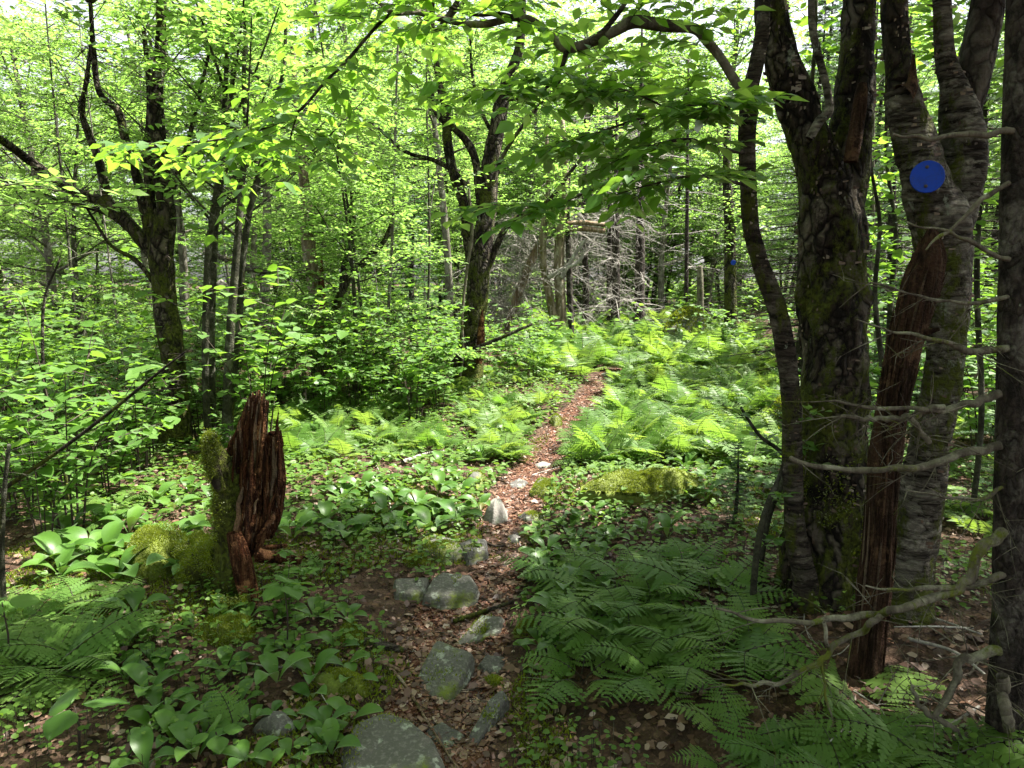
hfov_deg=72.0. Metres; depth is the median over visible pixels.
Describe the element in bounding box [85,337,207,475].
shrub
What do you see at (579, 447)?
fern
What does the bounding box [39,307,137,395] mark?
shrub
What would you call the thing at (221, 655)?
lily plant
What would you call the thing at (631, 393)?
fern
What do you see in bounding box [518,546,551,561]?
lily plant
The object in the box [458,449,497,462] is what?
fern
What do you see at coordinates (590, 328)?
fern
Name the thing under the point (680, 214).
broadleaf tree
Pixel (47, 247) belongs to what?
broadleaf tree
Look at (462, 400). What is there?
fern
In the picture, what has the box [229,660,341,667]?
stick
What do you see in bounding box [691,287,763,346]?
shrub
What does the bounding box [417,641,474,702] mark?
rock
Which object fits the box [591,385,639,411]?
fern
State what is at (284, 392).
shrub
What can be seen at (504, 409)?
fern
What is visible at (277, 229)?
broadleaf tree
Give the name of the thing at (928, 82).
broadleaf tree
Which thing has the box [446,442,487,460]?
fern
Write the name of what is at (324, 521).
lily plant
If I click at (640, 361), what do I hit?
fern
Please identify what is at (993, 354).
shrub
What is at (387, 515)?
lily plant
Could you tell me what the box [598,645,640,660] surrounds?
lily plant
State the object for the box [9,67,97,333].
sapling
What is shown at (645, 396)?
fern
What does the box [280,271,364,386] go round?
shrub
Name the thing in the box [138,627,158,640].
lily plant
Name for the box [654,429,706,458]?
fern
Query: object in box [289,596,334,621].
lily plant
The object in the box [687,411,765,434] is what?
fern
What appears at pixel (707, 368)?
fern
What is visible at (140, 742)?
lily plant
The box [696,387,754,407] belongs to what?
fern
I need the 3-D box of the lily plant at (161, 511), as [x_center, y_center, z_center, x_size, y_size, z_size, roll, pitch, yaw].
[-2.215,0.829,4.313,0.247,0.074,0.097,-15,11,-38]
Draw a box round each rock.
[115,524,172,582]
[188,529,206,546]
[191,610,257,647]
[252,711,297,740]
[313,666,373,697]
[339,618,365,647]
[339,712,445,767]
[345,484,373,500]
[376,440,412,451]
[393,578,429,603]
[403,552,429,567]
[416,533,462,562]
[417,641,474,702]
[422,572,479,610]
[425,722,464,747]
[457,613,504,644]
[460,539,488,565]
[465,470,490,491]
[469,690,509,745]
[477,655,504,674]
[483,498,507,524]
[484,673,505,689]
[508,533,521,543]
[509,479,527,487]
[513,617,537,638]
[518,509,544,522]
[529,477,556,498]
[535,461,550,468]
[549,413,561,426]
[577,466,703,505]
[658,305,708,340]
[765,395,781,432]
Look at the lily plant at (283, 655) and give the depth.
2.81 m
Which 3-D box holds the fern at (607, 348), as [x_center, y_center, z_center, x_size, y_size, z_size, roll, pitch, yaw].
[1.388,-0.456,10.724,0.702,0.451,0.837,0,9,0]
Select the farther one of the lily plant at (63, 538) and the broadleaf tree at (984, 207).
the broadleaf tree at (984, 207)
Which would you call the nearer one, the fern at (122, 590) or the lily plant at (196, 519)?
the fern at (122, 590)
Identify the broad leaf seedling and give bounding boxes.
[0,593,41,647]
[42,688,129,748]
[189,714,243,754]
[260,575,314,639]
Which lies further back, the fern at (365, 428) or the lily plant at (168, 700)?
the fern at (365, 428)
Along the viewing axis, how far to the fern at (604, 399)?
8.04 m
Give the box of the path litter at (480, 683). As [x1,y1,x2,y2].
[341,364,641,767]
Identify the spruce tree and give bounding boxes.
[539,59,635,329]
[567,102,673,327]
[582,29,713,324]
[647,53,743,318]
[671,0,1023,767]
[699,156,762,321]
[717,1,892,376]
[720,0,904,320]
[744,25,910,339]
[865,0,996,349]
[865,27,913,293]
[882,0,1004,329]
[972,33,1003,321]
[980,234,997,379]
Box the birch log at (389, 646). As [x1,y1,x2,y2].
[363,637,404,652]
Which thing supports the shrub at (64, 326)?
on the ground at (618, 723)
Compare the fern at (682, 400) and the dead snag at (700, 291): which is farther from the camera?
the dead snag at (700, 291)
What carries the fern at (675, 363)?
on the ground at (618, 723)
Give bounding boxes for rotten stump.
[116,390,301,612]
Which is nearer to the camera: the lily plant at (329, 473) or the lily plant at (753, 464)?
the lily plant at (329, 473)
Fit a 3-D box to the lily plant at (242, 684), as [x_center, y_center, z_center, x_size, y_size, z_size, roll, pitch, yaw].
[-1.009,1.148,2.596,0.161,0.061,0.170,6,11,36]
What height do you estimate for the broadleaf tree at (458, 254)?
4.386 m
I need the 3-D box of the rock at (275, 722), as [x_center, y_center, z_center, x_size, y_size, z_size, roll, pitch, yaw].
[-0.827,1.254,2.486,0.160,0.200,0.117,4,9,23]
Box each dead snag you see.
[697,265,703,313]
[845,226,947,679]
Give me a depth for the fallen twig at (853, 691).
2.48 m
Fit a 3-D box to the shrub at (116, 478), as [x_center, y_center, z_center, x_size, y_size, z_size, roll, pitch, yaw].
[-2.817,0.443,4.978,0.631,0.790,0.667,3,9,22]
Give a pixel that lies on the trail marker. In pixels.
(928, 176)
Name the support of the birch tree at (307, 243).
on the ground at (618, 723)
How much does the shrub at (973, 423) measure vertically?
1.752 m
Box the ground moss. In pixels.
[5,417,782,767]
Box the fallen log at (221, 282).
[216,279,282,340]
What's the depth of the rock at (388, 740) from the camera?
2.32 m
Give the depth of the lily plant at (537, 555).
3.82 m
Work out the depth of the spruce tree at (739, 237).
17.27 m
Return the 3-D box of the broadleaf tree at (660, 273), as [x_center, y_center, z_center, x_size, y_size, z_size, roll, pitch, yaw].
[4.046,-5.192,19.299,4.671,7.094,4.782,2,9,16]
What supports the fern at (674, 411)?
on the ground at (618, 723)
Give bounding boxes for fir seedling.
[707,441,761,528]
[777,363,876,443]
[868,271,950,447]
[872,303,969,402]
[952,378,995,505]
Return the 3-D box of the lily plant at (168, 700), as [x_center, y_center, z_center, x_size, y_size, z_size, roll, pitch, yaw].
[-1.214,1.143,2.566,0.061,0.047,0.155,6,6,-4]
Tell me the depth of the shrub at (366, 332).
8.45 m
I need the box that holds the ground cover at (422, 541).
[0,369,1023,767]
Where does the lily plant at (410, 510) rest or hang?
on the ground at (618, 723)
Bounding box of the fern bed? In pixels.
[193,319,993,544]
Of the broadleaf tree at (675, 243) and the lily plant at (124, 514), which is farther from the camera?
the broadleaf tree at (675, 243)
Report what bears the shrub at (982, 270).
on the ground at (618, 723)
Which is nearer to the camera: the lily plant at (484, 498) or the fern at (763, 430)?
the lily plant at (484, 498)
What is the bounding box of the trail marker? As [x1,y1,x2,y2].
[910,160,944,192]
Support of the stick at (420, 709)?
on the path
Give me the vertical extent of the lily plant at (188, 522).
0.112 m
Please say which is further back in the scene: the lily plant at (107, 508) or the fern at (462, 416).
the fern at (462, 416)
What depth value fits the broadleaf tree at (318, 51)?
24.37 m
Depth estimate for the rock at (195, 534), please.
3.69 m
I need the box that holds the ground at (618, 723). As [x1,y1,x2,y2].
[0,281,1023,767]
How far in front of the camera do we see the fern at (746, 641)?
2.80 m
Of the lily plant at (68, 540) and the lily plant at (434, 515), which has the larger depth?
the lily plant at (434, 515)
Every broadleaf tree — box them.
[0,0,147,226]
[0,0,189,347]
[0,0,254,336]
[0,0,283,447]
[0,2,221,365]
[0,3,110,334]
[0,21,124,308]
[0,70,41,255]
[0,72,52,237]
[0,93,106,274]
[0,129,92,295]
[0,144,86,298]
[0,162,132,316]
[0,171,40,258]
[0,185,40,290]
[1,62,135,307]
[1,144,93,274]
[8,174,143,320]
[18,140,191,313]
[23,14,215,326]
[27,0,287,350]
[40,113,192,294]
[51,27,262,299]
[55,58,232,272]
[69,0,410,348]
[98,182,217,324]
[105,172,231,307]
[106,46,340,285]
[107,0,371,311]
[135,0,345,326]
[173,0,422,291]
[179,73,326,292]
[183,193,247,295]
[186,108,290,274]
[196,159,332,316]
[199,66,356,307]
[222,133,382,282]
[229,166,357,308]
[232,74,423,270]
[233,122,359,294]
[244,151,387,311]
[246,56,499,398]
[255,0,480,305]
[274,37,390,270]
[283,104,410,315]
[285,55,456,306]
[291,42,501,317]
[293,21,491,311]
[298,140,430,377]
[303,0,658,388]
[316,0,554,336]
[318,115,462,336]
[328,177,410,304]
[329,23,441,287]
[341,74,412,278]
[356,36,513,303]
[356,110,465,311]
[362,65,558,316]
[364,85,531,295]
[366,141,537,318]
[380,186,437,285]
[383,28,558,295]
[398,25,550,239]
[405,95,524,282]
[409,55,525,231]
[415,58,603,317]
[418,50,600,317]
[448,62,573,295]
[451,19,629,267]
[455,112,571,310]
[463,0,694,314]
[467,0,721,307]
[469,102,604,302]
[471,120,634,295]
[482,52,552,289]
[491,105,626,272]
[502,119,624,288]
[503,135,623,329]
[514,105,667,289]
[520,99,617,344]
[552,67,723,306]
[553,194,634,311]
[565,102,705,278]
[565,176,573,334]
[570,0,761,305]
[574,29,717,293]
[574,50,744,313]
[590,97,723,305]
[593,100,695,292]
[594,23,773,304]
[602,185,704,299]
[619,93,785,303]
[629,0,833,303]
[633,71,738,289]
[647,95,797,311]
[652,123,792,305]
[664,148,795,294]
[666,163,740,289]
[680,72,792,287]
[683,111,779,346]
[692,151,796,290]
[700,44,899,293]
[714,150,796,292]
[720,69,832,244]
[721,118,829,295]
[740,117,906,278]
[754,0,879,613]
[758,1,958,235]
[760,197,793,271]
[764,65,931,242]
[771,164,884,261]
[774,82,912,270]
[801,9,990,286]
[865,35,993,271]
[866,28,1003,258]
[878,79,1001,250]
[897,76,1001,285]
[900,69,999,282]
[920,15,1004,244]
[926,0,1003,219]
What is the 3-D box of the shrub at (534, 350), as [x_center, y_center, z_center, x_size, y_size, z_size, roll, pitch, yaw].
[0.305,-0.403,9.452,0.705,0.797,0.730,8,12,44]
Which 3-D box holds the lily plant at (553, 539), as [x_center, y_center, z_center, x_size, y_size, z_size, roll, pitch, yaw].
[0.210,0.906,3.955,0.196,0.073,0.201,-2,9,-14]
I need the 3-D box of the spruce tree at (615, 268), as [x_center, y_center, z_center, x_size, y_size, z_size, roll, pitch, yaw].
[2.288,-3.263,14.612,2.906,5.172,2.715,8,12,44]
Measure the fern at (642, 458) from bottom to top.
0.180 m
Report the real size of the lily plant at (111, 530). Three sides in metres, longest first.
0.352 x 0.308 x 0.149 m
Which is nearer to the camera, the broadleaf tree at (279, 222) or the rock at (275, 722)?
the rock at (275, 722)
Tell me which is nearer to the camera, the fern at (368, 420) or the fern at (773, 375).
the fern at (368, 420)
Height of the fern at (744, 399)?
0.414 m
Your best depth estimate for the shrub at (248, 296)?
14.60 m
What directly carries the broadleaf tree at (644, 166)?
on the ground at (618, 723)
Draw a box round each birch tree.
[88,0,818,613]
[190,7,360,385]
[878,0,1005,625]
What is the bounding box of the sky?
[0,0,1002,283]
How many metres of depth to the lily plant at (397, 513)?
4.37 m
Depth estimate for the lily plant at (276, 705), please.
2.57 m
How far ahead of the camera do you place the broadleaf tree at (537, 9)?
24.82 m
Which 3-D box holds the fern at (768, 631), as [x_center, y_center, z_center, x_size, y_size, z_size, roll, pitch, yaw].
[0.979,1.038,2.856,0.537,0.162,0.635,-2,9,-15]
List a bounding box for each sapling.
[0,0,83,349]
[0,0,393,436]
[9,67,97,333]
[26,0,139,387]
[53,0,323,432]
[83,0,348,443]
[83,12,173,330]
[104,0,179,356]
[111,0,375,432]
[176,65,297,372]
[182,47,258,293]
[270,0,370,390]
[328,57,391,336]
[340,3,449,389]
[384,10,461,343]
[397,66,476,345]
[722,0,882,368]
[752,13,823,99]
[816,2,928,416]
[867,2,936,380]
[867,7,933,423]
[875,35,1003,311]
[877,0,1004,518]
[903,36,1001,251]
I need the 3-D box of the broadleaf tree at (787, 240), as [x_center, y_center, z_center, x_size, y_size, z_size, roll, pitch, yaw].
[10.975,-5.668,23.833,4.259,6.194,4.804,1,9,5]
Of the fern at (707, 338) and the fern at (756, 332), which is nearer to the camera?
the fern at (707, 338)
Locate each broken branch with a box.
[567,220,605,226]
[568,226,605,233]
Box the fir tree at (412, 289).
[367,198,457,359]
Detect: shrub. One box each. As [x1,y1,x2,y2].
[0,264,123,391]
[0,265,62,411]
[0,269,52,414]
[0,286,48,354]
[0,290,180,528]
[0,299,55,364]
[0,303,31,337]
[0,326,83,438]
[0,327,39,367]
[0,329,37,388]
[0,331,75,409]
[0,337,16,342]
[0,359,87,456]
[0,361,101,522]
[0,367,35,434]
[0,368,28,458]
[0,368,31,420]
[0,369,111,487]
[0,407,116,546]
[0,431,27,460]
[11,336,58,407]
[13,368,100,475]
[15,342,111,422]
[16,281,139,396]
[22,284,87,347]
[22,319,152,432]
[23,277,201,439]
[29,304,91,347]
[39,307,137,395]
[46,294,107,348]
[49,334,108,412]
[56,273,123,340]
[61,282,143,390]
[62,247,152,343]
[63,349,147,447]
[67,392,170,497]
[73,305,133,367]
[80,359,189,460]
[81,337,160,426]
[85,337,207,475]
[86,296,152,351]
[87,323,160,408]
[92,243,225,388]
[93,293,189,394]
[93,322,156,402]
[94,235,268,411]
[101,296,142,343]
[124,216,348,435]
[151,315,195,359]
[152,269,292,398]
[166,353,223,439]
[179,299,220,346]
[183,319,256,390]
[186,335,243,421]
[188,305,235,361]
[193,288,259,370]
[198,313,304,395]
[200,411,235,443]
[215,310,300,399]
[216,264,270,326]
[216,271,310,402]
[216,292,289,360]
[247,271,350,377]
[252,314,301,389]
[259,286,359,408]
[263,543,320,612]
[270,276,335,318]
[279,287,333,325]
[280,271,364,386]
[281,276,386,359]
[284,294,367,404]
[298,283,387,387]
[298,346,361,417]
[303,290,403,398]
[310,283,444,397]
[320,320,380,406]
[325,276,368,331]
[325,302,381,341]
[327,345,406,409]
[341,292,467,404]
[342,284,386,333]
[346,274,392,346]
[348,307,471,422]
[358,314,391,353]
[359,336,389,376]
[361,328,413,391]
[363,260,432,340]
[367,266,416,336]
[378,325,425,385]
[400,319,468,383]
[405,306,473,397]
[406,347,461,412]
[427,311,460,354]
[429,317,460,375]
[434,300,489,337]
[447,299,490,339]
[484,324,509,363]
[485,317,520,360]
[492,241,542,320]
[492,257,543,315]
[495,320,519,355]
[495,329,525,365]
[496,335,531,372]
[504,325,557,378]
[510,293,535,325]
[510,317,540,363]
[513,303,564,336]
[522,319,569,369]
[527,259,574,310]
[528,251,566,314]
[533,285,576,309]
[573,270,599,311]
[576,259,605,308]
[596,267,650,315]
[620,271,633,306]
[620,278,650,312]
[620,292,633,315]
[664,252,713,309]
[665,286,708,309]
[676,290,704,306]
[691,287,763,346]
[703,396,824,584]
[749,404,832,607]
[765,301,796,336]
[782,292,885,357]
[867,236,972,425]
[867,254,896,334]
[868,311,886,364]
[870,304,921,386]
[878,285,996,399]
[920,247,997,397]
[920,299,996,461]
[962,317,995,441]
[966,318,995,404]
[968,269,996,334]
[972,260,996,358]
[972,272,997,376]
[973,255,997,328]
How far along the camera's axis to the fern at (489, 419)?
7.01 m
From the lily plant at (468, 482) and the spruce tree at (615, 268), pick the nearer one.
the lily plant at (468, 482)
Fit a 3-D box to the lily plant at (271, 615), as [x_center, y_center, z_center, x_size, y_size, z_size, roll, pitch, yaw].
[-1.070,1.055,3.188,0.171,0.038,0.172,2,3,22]
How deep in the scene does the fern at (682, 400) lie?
7.88 m
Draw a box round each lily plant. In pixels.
[20,543,78,575]
[24,503,105,533]
[33,531,96,565]
[47,534,70,558]
[57,526,129,564]
[60,551,123,577]
[63,545,145,578]
[65,504,127,527]
[66,529,101,542]
[68,520,124,554]
[88,649,141,672]
[92,653,141,678]
[95,558,142,569]
[96,533,132,550]
[97,587,169,618]
[99,506,148,531]
[107,621,157,646]
[108,726,173,767]
[109,508,148,519]
[110,748,131,763]
[120,648,189,682]
[121,663,180,697]
[122,641,169,666]
[124,497,148,505]
[124,685,197,714]
[124,707,189,741]
[132,481,179,501]
[136,508,169,522]
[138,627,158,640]
[139,521,178,526]
[146,537,188,566]
[153,496,202,508]
[154,709,210,748]
[156,518,210,532]
[156,700,201,713]
[162,559,179,574]
[165,686,191,704]
[167,700,230,745]
[168,475,206,492]
[168,721,225,761]
[169,611,193,633]
[173,691,217,710]
[181,514,213,530]
[183,485,212,500]
[193,646,251,679]
[194,499,209,513]
[210,593,245,613]
[212,678,264,707]
[213,735,279,767]
[221,603,271,626]
[233,703,272,734]
[239,659,258,671]
[242,636,286,653]
[247,748,284,767]
[254,651,312,685]
[256,700,283,715]
[259,630,320,652]
[260,610,292,623]
[274,643,310,668]
[278,514,319,536]
[278,737,302,759]
[282,509,312,523]
[283,701,318,729]
[284,447,310,460]
[289,485,326,498]
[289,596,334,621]
[289,648,339,683]
[290,513,320,527]
[291,682,326,697]
[292,720,343,754]
[297,705,356,739]
[303,502,317,512]
[304,717,361,755]
[307,500,354,518]
[311,469,341,479]
[315,458,342,469]
[315,498,366,512]
[316,518,360,538]
[316,630,358,646]
[321,483,359,501]
[323,514,379,537]
[325,696,382,730]
[326,650,368,665]
[329,478,354,487]
[333,602,367,622]
[339,662,378,682]
[340,471,376,490]
[341,496,377,509]
[345,513,382,526]
[347,461,372,468]
[359,471,402,487]
[370,482,404,497]
[372,493,407,511]
[374,486,410,502]
[380,512,406,529]
[381,510,419,523]
[382,518,426,536]
[394,523,416,532]
[395,489,435,506]
[395,505,417,516]
[399,511,416,522]
[403,498,437,509]
[404,463,444,476]
[412,505,454,532]
[414,498,461,512]
[420,470,458,492]
[430,451,452,465]
[430,497,466,513]
[430,506,455,524]
[431,465,464,479]
[435,499,482,526]
[439,503,477,512]
[440,478,479,495]
[458,493,491,509]
[470,444,501,457]
[482,466,507,474]
[503,448,533,457]
[514,639,545,651]
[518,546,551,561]
[518,547,565,566]
[519,520,558,531]
[519,531,548,543]
[520,588,550,595]
[520,628,554,649]
[526,596,574,616]
[527,566,593,589]
[529,534,560,552]
[532,557,562,570]
[535,591,563,612]
[537,621,580,650]
[538,567,561,589]
[543,636,595,662]
[551,515,580,532]
[552,547,587,556]
[562,561,592,572]
[564,527,591,541]
[565,508,596,522]
[568,540,595,554]
[575,500,610,516]
[575,571,614,585]
[580,541,626,558]
[588,600,636,623]
[591,524,629,540]
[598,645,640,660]
[602,508,630,521]
[632,517,659,532]
[654,513,690,537]
[665,511,686,525]
[666,452,703,465]
[676,487,712,497]
[684,449,705,459]
[686,479,728,495]
[689,520,714,528]
[692,468,731,480]
[697,464,719,472]
[703,436,718,455]
[714,457,751,467]
[736,455,768,467]
[736,475,768,490]
[764,478,774,486]
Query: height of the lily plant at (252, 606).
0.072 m
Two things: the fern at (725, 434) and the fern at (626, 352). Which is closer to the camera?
the fern at (725, 434)
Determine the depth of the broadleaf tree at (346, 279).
9.69 m
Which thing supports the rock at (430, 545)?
on the ground at (618, 723)
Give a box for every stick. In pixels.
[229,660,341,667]
[261,544,287,549]
[298,556,352,569]
[366,446,398,542]
[374,660,398,670]
[390,546,434,559]
[392,669,456,767]
[401,450,444,463]
[419,506,511,538]
[453,600,513,623]
[477,538,505,547]
[685,716,738,756]
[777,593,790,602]
[908,637,985,673]
[934,618,981,634]
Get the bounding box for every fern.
[0,580,121,634]
[0,584,88,672]
[0,599,158,713]
[0,606,171,728]
[0,612,119,667]
[0,614,108,690]
[22,575,146,637]
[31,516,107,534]
[34,488,99,507]
[41,575,137,610]
[43,545,103,568]
[50,495,123,522]
[86,485,142,516]
[133,483,205,501]
[204,676,248,738]
[268,396,303,426]
[268,422,304,434]
[282,418,320,453]
[282,435,325,450]
[283,417,339,437]
[285,407,324,420]
[290,425,359,448]
[292,393,323,411]
[294,438,336,456]
[296,551,347,578]
[299,405,360,439]
[323,430,367,457]
[324,403,354,421]
[324,406,355,427]
[338,428,406,445]
[340,404,390,428]
[345,405,368,414]
[350,402,392,428]
[353,415,399,435]
[354,425,415,451]
[365,415,412,436]
[367,409,411,430]
[373,422,422,448]
[374,389,418,412]
[378,443,415,456]
[387,415,436,446]
[391,395,422,409]
[399,419,426,431]
[408,416,455,452]
[413,414,440,421]
[422,428,470,455]
[429,421,461,436]
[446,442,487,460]
[451,393,471,407]
[455,411,474,420]
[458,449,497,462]
[463,406,506,431]
[468,395,505,412]
[470,429,529,455]
[471,405,522,417]
[474,444,536,461]
[475,424,505,445]
[481,429,521,443]
[489,401,539,427]
[494,388,518,404]
[494,549,625,601]
[501,412,542,419]
[501,419,542,435]
[506,584,704,649]
[510,387,557,406]
[514,339,575,369]
[514,392,541,404]
[517,623,652,718]
[518,324,568,351]
[518,342,555,366]
[523,353,594,374]
[526,601,705,716]
[527,314,576,332]
[528,568,649,620]
[529,323,570,346]
[533,305,548,323]
[539,323,585,341]
[543,333,584,351]
[551,336,600,361]
[551,414,643,463]
[553,425,612,467]
[555,404,606,451]
[556,329,613,364]
[560,433,638,449]
[562,324,595,340]
[563,349,612,379]
[566,545,687,613]
[574,309,609,333]
[575,398,651,425]
[576,311,609,328]
[577,400,623,415]
[578,404,637,419]
[579,412,649,436]
[580,319,636,340]
[580,599,725,654]
[582,425,659,460]
[583,321,604,335]
[584,417,638,438]
[585,619,729,707]
[589,332,629,349]
[589,566,729,629]
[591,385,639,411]
[593,374,645,388]
[593,393,635,403]
[593,608,823,692]
[596,341,626,367]
[597,436,662,463]
[599,329,638,349]
[600,386,645,396]
[600,402,665,439]
[601,449,660,462]
[602,353,653,368]
[602,387,667,413]
[603,366,631,382]
[603,412,628,433]
[604,381,638,399]
[604,553,798,653]
[606,415,684,462]
[607,342,647,356]
[612,421,666,453]
[613,350,660,364]
[616,536,771,583]
[617,387,655,406]
[620,309,634,322]
[620,331,644,345]
[621,399,676,429]
[622,320,671,336]
[625,367,675,394]
[628,346,681,370]
[630,319,674,346]
[633,316,660,330]
[635,338,696,355]
[635,428,692,459]
[635,430,708,456]
[636,335,680,353]
[636,379,688,392]
[638,407,688,420]
[639,337,698,369]
[640,365,687,382]
[642,337,677,355]
[644,371,683,396]
[646,304,672,322]
[646,312,662,332]
[650,327,710,356]
[650,402,718,425]
[652,349,710,365]
[653,380,697,405]
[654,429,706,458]
[657,430,716,443]
[659,335,693,347]
[664,411,717,435]
[664,677,814,767]
[665,356,718,368]
[666,428,718,455]
[666,705,814,767]
[667,405,729,415]
[668,332,704,341]
[669,387,710,411]
[670,363,703,380]
[673,348,752,366]
[674,327,725,353]
[676,423,741,460]
[676,588,836,691]
[679,363,714,385]
[680,326,726,349]
[681,377,710,387]
[681,384,709,394]
[684,325,724,341]
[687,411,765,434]
[689,364,714,375]
[689,413,756,456]
[690,350,758,369]
[691,377,723,389]
[695,391,726,413]
[696,304,723,323]
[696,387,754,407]
[697,387,718,399]
[698,365,739,373]
[700,386,756,391]
[702,370,765,396]
[702,383,761,417]
[703,345,747,363]
[703,432,781,464]
[704,393,759,413]
[707,366,755,388]
[709,715,879,767]
[710,337,758,371]
[713,403,746,411]
[717,421,771,433]
[720,327,762,350]
[722,318,767,330]
[724,415,763,429]
[726,331,774,360]
[726,338,772,346]
[728,363,778,383]
[730,340,756,351]
[730,354,775,366]
[731,381,776,410]
[737,356,775,375]
[738,319,766,340]
[739,431,781,455]
[740,373,778,389]
[744,428,781,441]
[745,345,770,356]
[749,384,779,411]
[753,404,770,410]
[756,421,779,430]
[759,408,777,424]
[759,657,982,767]
[761,409,781,435]
[762,369,779,388]
[769,694,925,767]
[770,705,870,767]
[804,700,1023,767]
[849,711,1010,767]
[953,421,967,437]
[956,412,968,428]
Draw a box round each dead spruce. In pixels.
[441,194,637,344]
[552,121,668,327]
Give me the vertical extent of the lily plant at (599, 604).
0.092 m
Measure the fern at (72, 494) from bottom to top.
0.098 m
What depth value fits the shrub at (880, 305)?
7.14 m
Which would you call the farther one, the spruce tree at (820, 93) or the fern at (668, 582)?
the spruce tree at (820, 93)
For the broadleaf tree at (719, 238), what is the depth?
36.34 m
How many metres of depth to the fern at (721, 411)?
7.32 m
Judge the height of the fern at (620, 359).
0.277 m
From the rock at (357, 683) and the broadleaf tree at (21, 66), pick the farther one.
the broadleaf tree at (21, 66)
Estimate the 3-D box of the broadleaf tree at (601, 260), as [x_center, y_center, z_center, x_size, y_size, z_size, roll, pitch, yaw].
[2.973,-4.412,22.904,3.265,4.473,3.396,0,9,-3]
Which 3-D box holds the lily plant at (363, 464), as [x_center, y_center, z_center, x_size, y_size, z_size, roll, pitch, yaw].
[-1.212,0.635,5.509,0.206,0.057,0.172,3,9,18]
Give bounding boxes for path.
[384,368,622,767]
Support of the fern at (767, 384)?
on the ground at (618, 723)
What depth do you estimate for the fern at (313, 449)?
5.90 m
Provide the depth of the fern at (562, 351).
10.52 m
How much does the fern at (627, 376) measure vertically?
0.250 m
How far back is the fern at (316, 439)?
6.13 m
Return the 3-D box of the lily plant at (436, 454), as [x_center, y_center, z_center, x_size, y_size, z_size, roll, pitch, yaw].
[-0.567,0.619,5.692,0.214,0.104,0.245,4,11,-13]
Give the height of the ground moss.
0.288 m
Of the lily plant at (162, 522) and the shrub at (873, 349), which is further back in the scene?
the shrub at (873, 349)
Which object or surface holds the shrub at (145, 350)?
on the ground at (618, 723)
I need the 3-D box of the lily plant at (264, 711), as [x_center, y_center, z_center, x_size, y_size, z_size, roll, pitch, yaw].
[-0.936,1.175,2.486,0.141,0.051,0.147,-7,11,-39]
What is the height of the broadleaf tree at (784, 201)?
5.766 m
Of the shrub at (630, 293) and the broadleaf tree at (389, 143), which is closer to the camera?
the broadleaf tree at (389, 143)
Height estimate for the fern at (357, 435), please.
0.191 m
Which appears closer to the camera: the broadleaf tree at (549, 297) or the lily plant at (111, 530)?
the lily plant at (111, 530)
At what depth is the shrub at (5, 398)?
6.10 m
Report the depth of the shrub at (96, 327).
8.98 m
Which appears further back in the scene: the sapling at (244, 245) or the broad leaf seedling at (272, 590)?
the sapling at (244, 245)
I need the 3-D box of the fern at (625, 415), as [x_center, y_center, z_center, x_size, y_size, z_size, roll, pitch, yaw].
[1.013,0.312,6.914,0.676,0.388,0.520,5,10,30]
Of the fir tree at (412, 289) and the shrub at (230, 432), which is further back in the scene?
the fir tree at (412, 289)
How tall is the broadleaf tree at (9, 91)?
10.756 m
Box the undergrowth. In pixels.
[0,277,993,399]
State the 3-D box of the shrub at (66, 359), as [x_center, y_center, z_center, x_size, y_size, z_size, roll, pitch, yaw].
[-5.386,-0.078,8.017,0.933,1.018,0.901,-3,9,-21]
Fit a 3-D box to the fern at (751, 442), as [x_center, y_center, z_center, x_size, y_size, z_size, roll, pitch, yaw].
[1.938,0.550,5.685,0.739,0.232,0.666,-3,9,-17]
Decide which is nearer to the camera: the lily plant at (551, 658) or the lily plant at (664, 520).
the lily plant at (551, 658)
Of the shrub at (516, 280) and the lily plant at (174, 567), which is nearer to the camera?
the lily plant at (174, 567)
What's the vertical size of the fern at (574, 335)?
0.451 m
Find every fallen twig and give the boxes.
[703,685,754,723]
[727,693,750,711]
[791,613,822,643]
[852,690,884,714]
[891,604,960,647]
[894,625,973,629]
[898,712,957,742]
[920,645,958,661]
[930,671,973,693]
[938,618,989,639]
[945,705,980,735]
[948,704,984,713]
[968,662,978,675]
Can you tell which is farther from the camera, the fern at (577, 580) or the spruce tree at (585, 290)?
the spruce tree at (585, 290)
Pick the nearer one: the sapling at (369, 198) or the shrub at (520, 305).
the sapling at (369, 198)
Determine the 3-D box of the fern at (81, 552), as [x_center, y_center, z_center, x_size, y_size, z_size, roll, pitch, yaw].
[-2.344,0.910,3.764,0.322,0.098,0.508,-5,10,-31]
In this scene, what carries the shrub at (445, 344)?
on the ground at (618, 723)
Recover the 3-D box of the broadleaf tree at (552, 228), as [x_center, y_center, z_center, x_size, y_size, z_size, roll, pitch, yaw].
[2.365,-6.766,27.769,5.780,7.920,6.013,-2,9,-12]
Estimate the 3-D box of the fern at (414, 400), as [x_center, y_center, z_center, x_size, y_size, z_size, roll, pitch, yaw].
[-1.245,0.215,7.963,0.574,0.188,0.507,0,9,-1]
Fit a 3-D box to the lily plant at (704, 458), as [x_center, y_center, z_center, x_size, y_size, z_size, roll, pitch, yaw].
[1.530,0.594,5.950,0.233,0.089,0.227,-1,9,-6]
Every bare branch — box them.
[0,344,195,493]
[0,434,86,601]
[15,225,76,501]
[420,323,532,387]
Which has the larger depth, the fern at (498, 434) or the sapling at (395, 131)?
the sapling at (395, 131)
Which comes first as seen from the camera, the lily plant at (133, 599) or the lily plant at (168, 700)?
the lily plant at (168, 700)
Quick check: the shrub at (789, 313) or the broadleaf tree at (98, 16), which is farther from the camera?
the broadleaf tree at (98, 16)
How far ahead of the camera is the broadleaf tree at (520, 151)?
41.75 m
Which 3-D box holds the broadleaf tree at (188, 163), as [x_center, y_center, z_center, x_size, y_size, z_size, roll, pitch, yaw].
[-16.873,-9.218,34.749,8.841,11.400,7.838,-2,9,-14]

